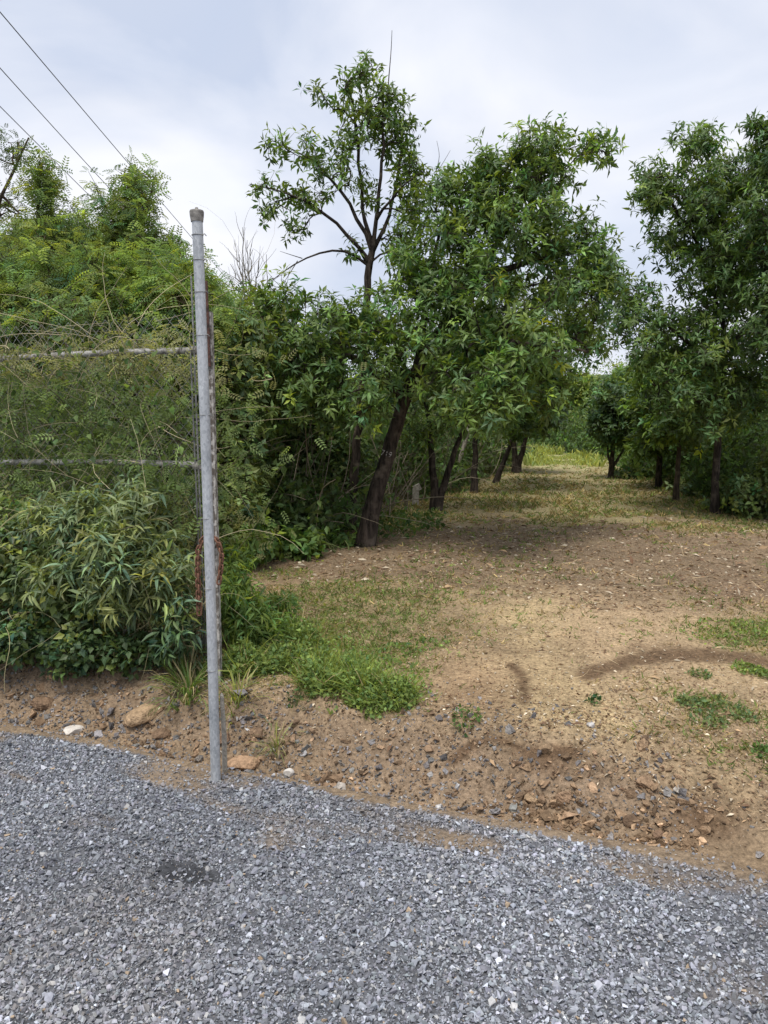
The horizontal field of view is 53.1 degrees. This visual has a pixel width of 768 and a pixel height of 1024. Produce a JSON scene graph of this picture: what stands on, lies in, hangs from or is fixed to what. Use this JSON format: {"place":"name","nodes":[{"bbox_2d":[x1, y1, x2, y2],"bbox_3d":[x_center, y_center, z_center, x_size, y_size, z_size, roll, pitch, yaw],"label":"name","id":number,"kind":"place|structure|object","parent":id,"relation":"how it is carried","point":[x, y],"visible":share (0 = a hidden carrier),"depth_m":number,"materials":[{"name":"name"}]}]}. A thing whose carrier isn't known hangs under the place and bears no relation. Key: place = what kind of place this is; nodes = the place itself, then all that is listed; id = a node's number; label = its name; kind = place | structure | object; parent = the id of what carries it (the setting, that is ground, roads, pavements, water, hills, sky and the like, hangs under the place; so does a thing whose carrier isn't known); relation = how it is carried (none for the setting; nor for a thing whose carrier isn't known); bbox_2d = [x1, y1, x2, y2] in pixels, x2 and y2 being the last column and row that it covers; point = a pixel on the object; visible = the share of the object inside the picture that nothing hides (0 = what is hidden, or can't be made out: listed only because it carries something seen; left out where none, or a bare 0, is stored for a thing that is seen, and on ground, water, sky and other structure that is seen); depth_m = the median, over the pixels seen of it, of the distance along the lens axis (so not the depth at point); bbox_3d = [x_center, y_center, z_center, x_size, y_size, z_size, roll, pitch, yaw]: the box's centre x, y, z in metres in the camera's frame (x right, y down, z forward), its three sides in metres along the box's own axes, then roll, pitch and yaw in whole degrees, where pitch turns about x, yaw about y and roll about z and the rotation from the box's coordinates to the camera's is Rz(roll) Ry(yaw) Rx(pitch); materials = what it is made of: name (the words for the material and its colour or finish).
{"place":"outdoors","nodes":[
{"label":"outdoors","id":0,"kind":"place"},
{"bbox_2d":[0,106,98,204],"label":"overhead cable","id":1,"kind":"object","parent":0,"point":[44,150],"visible":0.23,"depth_m":15.14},
{"bbox_2d":[0,68,110,189],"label":"overhead cable","id":2,"kind":"object","parent":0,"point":[49,122],"visible":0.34,"depth_m":13.70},
{"bbox_2d":[0,12,296,358],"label":"overhead cable","id":3,"kind":"object","parent":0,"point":[84,111],"visible":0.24,"depth_m":12.74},
{"bbox_2d":[0,372,767,873],"bbox_3d":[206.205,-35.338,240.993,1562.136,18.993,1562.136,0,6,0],"label":"ground","id":4,"kind":"structure","parent":0,"point":[732,840],"depth_m":4.24,"materials":[{"name":"soil"}]},
{"bbox_2d":[0,123,37,237],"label":"feathery tree","id":5,"kind":"object","parent":4,"relation":"on","point":[6,202],"visible":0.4,"depth_m":8.24,"materials":[{"name":"green plant"}]},
{"bbox_2d":[30,696,53,710],"bbox_3d":[-1.891,1.073,4.277,0.122,0.092,0.087,2,7,14],"label":"earth clod","id":6,"kind":"object","parent":4,"relation":"on","point":[43,702],"visible":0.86,"depth_m":4.25,"materials":[{"name":"brown soil"}]},
{"bbox_2d":[0,135,118,500],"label":"feathery tree","id":7,"kind":"object","parent":4,"relation":"on","point":[47,223],"visible":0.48,"depth_m":7.56,"materials":[{"name":"green plant"}]},
{"bbox_2d":[0,484,122,656],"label":"leaf shrub","id":8,"kind":"object","parent":4,"relation":"on","point":[53,605],"visible":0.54,"depth_m":4.36,"materials":[{"name":"green plant"}]},
{"bbox_2d":[63,725,83,734],"bbox_3d":[-1.646,1.156,4.082,0.110,0.039,0.074,-3,7,-23],"label":"white rock","id":9,"kind":"object","parent":4,"relation":"on","point":[70,730],"visible":0.98,"depth_m":4.06,"materials":[{"name":"stone"}]},
{"bbox_2d":[0,609,177,684],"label":"ground creeper","id":10,"kind":"object","parent":4,"relation":"on","point":[120,650],"visible":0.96,"depth_m":4.24,"materials":[{"name":"green plant"}]},
{"bbox_2d":[0,232,180,503],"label":"leafy shrub","id":11,"kind":"object","parent":4,"relation":"on","point":[50,280],"visible":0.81,"depth_m":6.48,"materials":[{"name":"green plant"}]},
{"bbox_2d":[0,276,206,655],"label":"pipe fence","id":12,"kind":"object","parent":4,"relation":"on","point":[195,466],"visible":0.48,"depth_m":4.59,"materials":[{"name":"grey metal"}]},
{"bbox_2d":[0,468,239,690],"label":"broadleaf shrub","id":13,"kind":"object","parent":4,"relation":"on","point":[131,572],"visible":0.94,"depth_m":4.19,"materials":[{"name":"green plant"}]},
{"bbox_2d":[71,145,192,489],"bbox_3d":[-2.552,-1.618,8.197,1.598,4.267,1.699,0,6,0],"label":"feathery tree","id":14,"kind":"object","parent":4,"relation":"on","point":[130,216],"visible":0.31,"depth_m":7.84,"materials":[{"name":"green plant"}]},
{"bbox_2d":[124,704,157,726],"bbox_3d":[-1.278,1.073,4.053,0.172,0.093,0.125,-6,9,-40],"label":"flat rock","id":15,"kind":"object","parent":4,"relation":"on","point":[136,716],"visible":0.97,"depth_m":4.01,"materials":[{"name":"beige stone"}]},
{"bbox_2d":[151,728,170,739],"bbox_3d":[-1.150,1.144,3.965,0.101,0.057,0.078,-1,7,-12],"label":"earth clod","id":16,"kind":"object","parent":4,"relation":"on","point":[160,733],"visible":0.99,"depth_m":3.94,"materials":[{"name":"brown soil"}]},
{"bbox_2d":[72,237,250,553],"bbox_3d":[-2.019,-0.993,7.404,1.649,3.211,2.174,0,6,0],"label":"leafy shrub","id":17,"kind":"object","parent":4,"relation":"on","point":[147,275],"visible":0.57,"depth_m":6.73,"materials":[{"name":"green plant"}]},
{"bbox_2d":[141,565,206,681],"bbox_3d":[-1.149,0.663,4.210,0.439,0.726,0.458,6,9,42],"label":"shrub","id":18,"kind":"object","parent":4,"relation":"on","point":[177,631],"visible":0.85,"depth_m":4.16,"materials":[{"name":"green plant"}]},
{"bbox_2d":[0,186,366,718],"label":"creeper tangle","id":19,"kind":"object","parent":4,"relation":"on","point":[74,420],"visible":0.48,"depth_m":4.76,"materials":[{"name":"green plant"}]},
{"bbox_2d":[139,650,238,716],"bbox_3d":[-1.049,0.897,4.132,0.590,0.300,0.615,0,6,0],"label":"grass tuft","id":20,"kind":"object","parent":4,"relation":"on","point":[185,674],"visible":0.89,"depth_m":4.12,"materials":[{"name":"green plant"}]},
{"bbox_2d":[189,207,220,782],"bbox_3d":[-0.768,0.050,3.330,0.075,2.642,0.059,0,6,0],"label":"steel pole","id":21,"kind":"object","parent":4,"relation":"on","point":[196,216],"visible":0.98,"depth_m":3.29,"materials":[{"name":"grey metal"}]},
{"bbox_2d":[205,281,221,682],"bbox_3d":[-0.912,-0.065,4.054,0.058,2.236,0.069,0,6,0],"label":"fence post","id":22,"kind":"object","parent":4,"relation":"on","point":[210,341],"visible":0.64,"depth_m":4.02,"materials":[{"name":"weathered brown metal"},{"name":"rust"}]},
{"bbox_2d":[195,535,223,616],"bbox_3d":[-0.918,0.328,4.098,0.157,0.444,0.140,0,6,0],"label":"chain","id":23,"kind":"object","parent":22,"relation":"hanging from","point":[218,544],"visible":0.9,"depth_m":4.04,"materials":[{"name":"metal"}]},
{"bbox_2d":[220,693,226,772],"bbox_3d":[-0.731,1.037,3.507,0.026,0.468,0.102,-1,7,-11],"label":"stake","id":24,"kind":"object","parent":4,"relation":"on","point":[224,741],"visible":0.86,"depth_m":3.49,"materials":[{"name":"grey wood"}]},
{"bbox_2d":[220,731,229,744],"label":"earth clod","id":25,"kind":"object","parent":4,"relation":"on","point":[228,736],"visible":0.43,"depth_m":3.83,"materials":[{"name":"brown soil"}]},
{"bbox_2d":[175,290,287,544],"bbox_3d":[-1.471,-0.827,7.494,1.059,2.802,2.086,0,6,0],"label":"thicket bush","id":26,"kind":"object","parent":4,"relation":"on","point":[242,387],"visible":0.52,"depth_m":7.15,"materials":[{"name":"green plant"}]},
{"bbox_2d":[195,665,278,727],"bbox_3d":[-0.764,0.946,3.991,0.503,0.278,0.492,0,6,0],"label":"grass tuft","id":27,"kind":"object","parent":4,"relation":"on","point":[234,696],"visible":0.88,"depth_m":3.99,"materials":[{"name":"green plant"}]},
{"bbox_2d":[227,755,259,769],"bbox_3d":[-0.675,1.206,3.677,0.161,0.076,0.106,0,6,0],"label":"rock","id":28,"kind":"object","parent":4,"relation":"on","point":[240,762],"visible":0.89,"depth_m":3.65,"materials":[{"name":"brown stone"}]},
{"bbox_2d":[201,532,305,649],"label":"tall weeds","id":29,"kind":"object","parent":4,"relation":"on","point":[254,613],"visible":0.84,"depth_m":4.61,"materials":[{"name":"green plant"}]},
{"bbox_2d":[248,727,262,737],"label":"earth clod","id":30,"kind":"object","parent":4,"relation":"on","point":[258,731],"visible":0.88,"depth_m":3.81,"materials":[{"name":"brown soil"}]},
{"bbox_2d":[222,218,292,304],"bbox_3d":[-1.595,-1.677,9.503,0.755,3.940,0.734,-5,8,-39],"label":"bare shrub","id":31,"kind":"object","parent":4,"relation":"on","point":[248,273],"visible":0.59,"depth_m":9.30,"materials":[{"name":"grey plant"}]},
{"bbox_2d":[199,600,340,700],"bbox_3d":[-0.619,0.749,4.508,0.842,0.323,1.384,0,6,0],"label":"weed patch","id":32,"kind":"object","parent":4,"relation":"on","point":[270,658],"visible":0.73,"depth_m":4.28,"materials":[{"name":"green plant"}]},
{"bbox_2d":[233,280,309,469],"bbox_3d":[-1.405,-1.209,9.179,1.264,3.120,1.517,0,6,0],"label":"thicket bush","id":33,"kind":"object","parent":4,"relation":"on","point":[252,287],"visible":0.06,"depth_m":8.93,"materials":[{"name":"green plant"}]},
{"bbox_2d":[0,333,554,561],"bbox_3d":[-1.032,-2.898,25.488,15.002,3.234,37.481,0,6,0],"label":"undergrowth","id":34,"kind":"object","parent":4,"relation":"on","point":[298,511],"visible":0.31,"depth_m":9.31,"materials":[{"name":"green plant"}]},
{"bbox_2d":[249,715,309,761],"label":"grass tuft","id":35,"kind":"object","parent":4,"relation":"on","point":[276,740],"visible":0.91,"depth_m":3.73,"materials":[{"name":"green plant"}]},
{"bbox_2d":[283,768,293,777],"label":"pale stone","id":36,"kind":"object","parent":4,"relation":"on","point":[288,772],"visible":0.95,"depth_m":3.58,"materials":[{"name":"white stone"}]},
{"bbox_2d":[219,498,359,567],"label":"tall weeds","id":37,"kind":"object","parent":4,"relation":"on","point":[304,545],"visible":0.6,"depth_m":7.64,"materials":[{"name":"green plant"}]},
{"bbox_2d":[282,680,315,711],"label":"weed","id":38,"kind":"object","parent":4,"relation":"on","point":[295,698],"visible":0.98,"depth_m":3.92,"materials":[{"name":"green plant"}]},
{"bbox_2d":[198,428,429,531],"bbox_3d":[-1.566,0.170,8.977,3.775,2.715,3.520,4,7,29],"label":"brush pile","id":39,"kind":"object","parent":4,"relation":"on","point":[324,486],"visible":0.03,"depth_m":8.45,"materials":[{"name":"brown wood"}]},
{"bbox_2d":[253,566,383,640],"bbox_3d":[-0.608,0.648,6.026,1.230,0.154,2.423,0,6,0],"label":"weed patch","id":40,"kind":"object","parent":4,"relation":"on","point":[315,600],"visible":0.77,"depth_m":6.03,"materials":[{"name":"green plant"}]},
{"bbox_2d":[264,322,384,508],"bbox_3d":[-1.083,-1.040,10.232,2.306,2.828,2.434,0,6,0],"label":"thicket bush","id":41,"kind":"object","parent":4,"relation":"on","point":[348,441],"visible":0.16,"depth_m":9.75,"materials":[{"name":"green plant"}]},
{"bbox_2d":[246,36,450,529],"bbox_3d":[-0.311,-2.683,9.376,2.676,6.066,1.538,-4,7,-29],"label":"slender tree","id":42,"kind":"object","parent":4,"relation":"on","point":[377,120],"visible":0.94,"depth_m":9.21,"materials":[{"name":"green plant"}]},
{"bbox_2d":[283,627,441,721],"bbox_3d":[-0.168,0.803,4.230,0.761,0.339,1.323,-4,7,-28],"label":"weed patch","id":43,"kind":"object","parent":4,"relation":"on","point":[368,679],"visible":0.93,"depth_m":3.90,"materials":[{"name":"green plant"}]},
{"bbox_2d":[0,350,759,423],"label":"woods","id":44,"kind":"object","parent":4,"relation":"on","point":[606,365],"visible":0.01,"depth_m":204.97,"materials":[{"name":"green plant"}]},
{"bbox_2d":[0,637,763,858],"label":"rubble","id":45,"kind":"object","parent":4,"relation":"on","point":[338,780],"visible":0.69,"depth_m":3.60,"materials":[{"name":"stone"}]},
{"bbox_2d":[0,318,767,487],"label":"woods","id":46,"kind":"object","parent":4,"relation":"on","point":[167,403],"depth_m":21.68,"materials":[{"name":"green plant"}]},
{"bbox_2d":[2,450,767,784],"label":"grass","id":47,"kind":"structure","parent":4,"relation":"on","point":[562,500],"depth_m":6.95,"materials":[{"name":"green plant"}]},
{"bbox_2d":[3,464,767,826],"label":"fallen leaves","id":48,"kind":"object","parent":4,"relation":"on","point":[627,708],"visible":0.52,"depth_m":5.95,"materials":[{"name":"brown plant"}]},
{"bbox_2d":[336,506,450,541],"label":"weed","id":49,"kind":"object","parent":4,"relation":"on","point":[409,521],"visible":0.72,"depth_m":9.72,"materials":[{"name":"green plant"}]},
{"bbox_2d":[21,502,767,829],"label":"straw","id":50,"kind":"object","parent":4,"relation":"on","point":[554,638],"visible":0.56,"depth_m":4.95,"materials":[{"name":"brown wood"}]},
{"bbox_2d":[372,635,450,668],"bbox_3d":[0.116,0.822,4.685,0.338,0.115,0.748,5,8,39],"label":"weed patch","id":51,"kind":"object","parent":4,"relation":"on","point":[410,644],"visible":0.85,"depth_m":4.73,"materials":[{"name":"green plant"}]},
{"bbox_2d":[412,483,421,504],"bbox_3d":[0.534,-0.259,12.444,0.160,0.415,0.110,0,6,0],"label":"marker post","id":52,"kind":"object","parent":4,"relation":"on","point":[415,490],"visible":0.75,"depth_m":12.39,"materials":[{"name":"concrete"}]},
{"bbox_2d":[237,110,632,547],"bbox_3d":[0.549,-1.878,8.114,4.294,4.929,2.928,0,6,0],"label":"leaning tree","id":53,"kind":"object","parent":4,"relation":"on","point":[507,368],"visible":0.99,"depth_m":7.94,"materials":[{"name":"green plant"}]},
{"bbox_2d":[102,550,767,806],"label":"pebbles","id":54,"kind":"object","parent":4,"relation":"on","point":[634,639],"visible":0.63,"depth_m":3.92,"materials":[{"name":"grey stone"}]},
{"bbox_2d":[451,426,469,487],"bbox_3d":[1.643,-1.203,16.000,0.599,1.610,0.138,-4,8,-34],"label":"dead trunk","id":55,"kind":"object","parent":4,"relation":"on","point":[463,446],"visible":0.3,"depth_m":15.96,"materials":[{"name":"wood"}]},
{"bbox_2d":[387,306,539,510],"bbox_3d":[1.217,-1.602,11.697,2.437,3.426,2.313,0,6,0],"label":"forked tree","id":56,"kind":"object","parent":4,"relation":"on","point":[437,491],"visible":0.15,"depth_m":11.61,"materials":[{"name":"green plant"}]},
{"bbox_2d":[448,702,483,736],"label":"weed","id":57,"kind":"object","parent":4,"relation":"on","point":[478,709],"visible":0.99,"depth_m":3.61,"materials":[{"name":"green plant"}]},
{"bbox_2d":[439,262,608,492],"bbox_3d":[2.675,-2.571,14.438,3.535,4.676,3.195,0,6,0],"label":"roadside tree","id":58,"kind":"object","parent":4,"relation":"on","point":[474,484],"visible":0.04,"depth_m":14.42,"materials":[{"name":"green plant"}]},
{"bbox_2d":[492,360,560,483],"bbox_3d":[2.896,-2.183,17.087,2.238,3.347,2.861,0,6,0],"label":"slanted tree","id":59,"kind":"object","parent":4,"relation":"on","point":[527,424],"visible":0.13,"depth_m":16.74,"materials":[{"name":"green plant"}]},
{"bbox_2d":[524,793,537,803],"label":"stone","id":60,"kind":"object","parent":4,"relation":"on","point":[530,798],"visible":0.98,"depth_m":3.23,"materials":[{"name":"beige stone"}]},
{"bbox_2d":[507,401,570,472],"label":"twin stem tree","id":61,"kind":"object","parent":4,"relation":"on","point":[517,459],"visible":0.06,"depth_m":20.73,"materials":[{"name":"green plant"}]},
{"bbox_2d":[538,744,553,753],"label":"earth clod","id":62,"kind":"object","parent":4,"relation":"on","point":[545,748],"visible":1,"depth_m":3.39,"materials":[{"name":"brown soil"}]},
{"bbox_2d":[555,791,571,802],"bbox_3d":[0.757,1.194,3.228,0.072,0.051,0.054,0,6,0],"label":"earth clod","id":63,"kind":"object","parent":4,"relation":"on","point":[563,797],"visible":1,"depth_m":3.21,"materials":[{"name":"beige soil"}]},
{"bbox_2d":[523,441,607,466],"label":"grass","id":64,"kind":"structure","parent":4,"relation":"on","point":[539,455],"depth_m":27.48,"materials":[{"name":"green plant"}]},
{"bbox_2d":[565,369,603,421],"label":"tree","id":65,"kind":"object","parent":4,"relation":"on","point":[585,392],"visible":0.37,"depth_m":42.90,"materials":[{"name":"green plant"}]},
{"bbox_2d":[584,693,602,706],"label":"weed","id":66,"kind":"object","parent":4,"relation":"on","point":[594,695],"visible":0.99,"depth_m":3.78,"materials":[{"name":"green plant"}]},
{"bbox_2d":[483,722,723,850],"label":"earth crumbs","id":67,"kind":"object","parent":4,"relation":"on","point":[688,841],"visible":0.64,"depth_m":3.12,"materials":[{"name":"brown soil"}]},
{"bbox_2d":[593,361,628,390],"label":"tree","id":68,"kind":"object","parent":4,"relation":"on","point":[613,372],"visible":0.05,"depth_m":49.18,"materials":[{"name":"green plant"}]},
{"bbox_2d":[585,370,638,478],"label":"round tree","id":69,"kind":"object","parent":4,"relation":"on","point":[608,426],"visible":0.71,"depth_m":18.11,"materials":[{"name":"green plant"}]},
{"bbox_2d":[622,814,640,827],"bbox_3d":[1.003,1.245,3.105,0.078,0.044,0.064,0,6,0],"label":"earth clod","id":70,"kind":"object","parent":4,"relation":"on","point":[628,819],"visible":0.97,"depth_m":3.09,"materials":[{"name":"brown soil"}]},
{"bbox_2d":[614,352,658,387],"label":"tree","id":71,"kind":"object","parent":4,"relation":"on","point":[620,372],"visible":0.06,"depth_m":29.06,"materials":[{"name":"green plant"}]},
{"bbox_2d":[614,459,667,479],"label":"roadside bush","id":72,"kind":"object","parent":4,"relation":"on","point":[630,471],"visible":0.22,"depth_m":18.56,"materials":[{"name":"green plant"}]},
{"bbox_2d":[636,738,647,751],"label":"earth clod","id":73,"kind":"object","parent":4,"relation":"on","point":[642,745],"visible":1,"depth_m":3.34,"materials":[{"name":"brown soil"}]},
{"bbox_2d":[640,735,648,740],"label":"earth clod","id":74,"kind":"object","parent":4,"relation":"on","point":[646,737],"visible":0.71,"depth_m":3.37,"materials":[{"name":"brown soil"}]},
{"bbox_2d":[636,775,654,789],"bbox_3d":[1.092,1.131,3.219,0.083,0.047,0.082,0,6,0],"label":"earth clod","id":75,"kind":"object","parent":4,"relation":"on","point":[645,781],"visible":0.96,"depth_m":3.19,"materials":[{"name":"brown soil"}]},
{"bbox_2d":[526,389,767,497],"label":"undergrowth","id":76,"kind":"object","parent":4,"relation":"on","point":[570,436],"visible":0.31,"depth_m":15.08,"materials":[{"name":"green plant"}]},
{"bbox_2d":[614,343,702,487],"bbox_3d":[5.658,-1.978,15.720,2.139,3.182,3.077,0,6,0],"label":"roadside tree","id":77,"kind":"object","parent":4,"relation":"on","point":[636,447],"visible":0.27,"depth_m":15.30,"materials":[{"name":"green plant"}]},
{"bbox_2d":[653,830,663,839],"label":"earth clod","id":78,"kind":"object","parent":4,"relation":"on","point":[657,834],"visible":0.95,"depth_m":3.02,"materials":[{"name":"beige soil"}]},
{"bbox_2d":[602,116,767,514],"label":"broad tree","id":79,"kind":"object","parent":4,"relation":"on","point":[690,365],"visible":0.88,"depth_m":10.97,"materials":[{"name":"green plant"}]},
{"bbox_2d":[642,359,727,500],"bbox_3d":[5.165,-1.399,13.029,1.461,2.654,2.429,4,8,31],"label":"brown stem tree","id":80,"kind":"object","parent":4,"relation":"on","point":[666,438],"visible":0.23,"depth_m":12.82,"materials":[{"name":"green plant"}]},
{"bbox_2d":[662,454,727,496],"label":"roadside bush","id":81,"kind":"object","parent":4,"relation":"on","point":[687,485],"visible":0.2,"depth_m":14.47,"materials":[{"name":"green plant"}]},
{"bbox_2d":[672,666,759,728],"bbox_3d":[1.641,0.935,3.982,0.425,0.096,0.840,0,6,0],"label":"weed patch","id":82,"kind":"object","parent":4,"relation":"on","point":[705,700],"visible":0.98,"depth_m":3.79,"materials":[{"name":"green plant"}]},
{"bbox_2d":[679,617,767,677],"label":"weed patch","id":83,"kind":"object","parent":4,"relation":"on","point":[754,669],"visible":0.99,"depth_m":5.09,"materials":[{"name":"green plant"}]},
{"bbox_2d":[689,443,767,520],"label":"roadside bush","id":84,"kind":"object","parent":4,"relation":"on","point":[746,492],"visible":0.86,"depth_m":11.71,"materials":[{"name":"green plant"}]},
{"bbox_2d":[712,108,767,388],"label":"edge tree","id":85,"kind":"object","parent":4,"relation":"on","point":[758,329],"visible":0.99,"depth_m":10.00,"materials":[{"name":"green plant"}]},
{"bbox_2d":[745,738,767,757],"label":"weed","id":86,"kind":"object","parent":4,"relation":"on","point":[764,748],"visible":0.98,"depth_m":3.35,"materials":[{"name":"green plant"}]},
{"bbox_2d":[0,719,767,1023],"bbox_3d":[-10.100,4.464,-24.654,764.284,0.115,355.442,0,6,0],"label":"gravel road","id":87,"kind":"structure","parent":0,"point":[680,856],"depth_m":2.57,"materials":[{"name":"grey gravel"}]},
{"bbox_2d":[0,0,767,376],"label":"sky","id":88,"kind":"structure","parent":0,"point":[193,87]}
]}

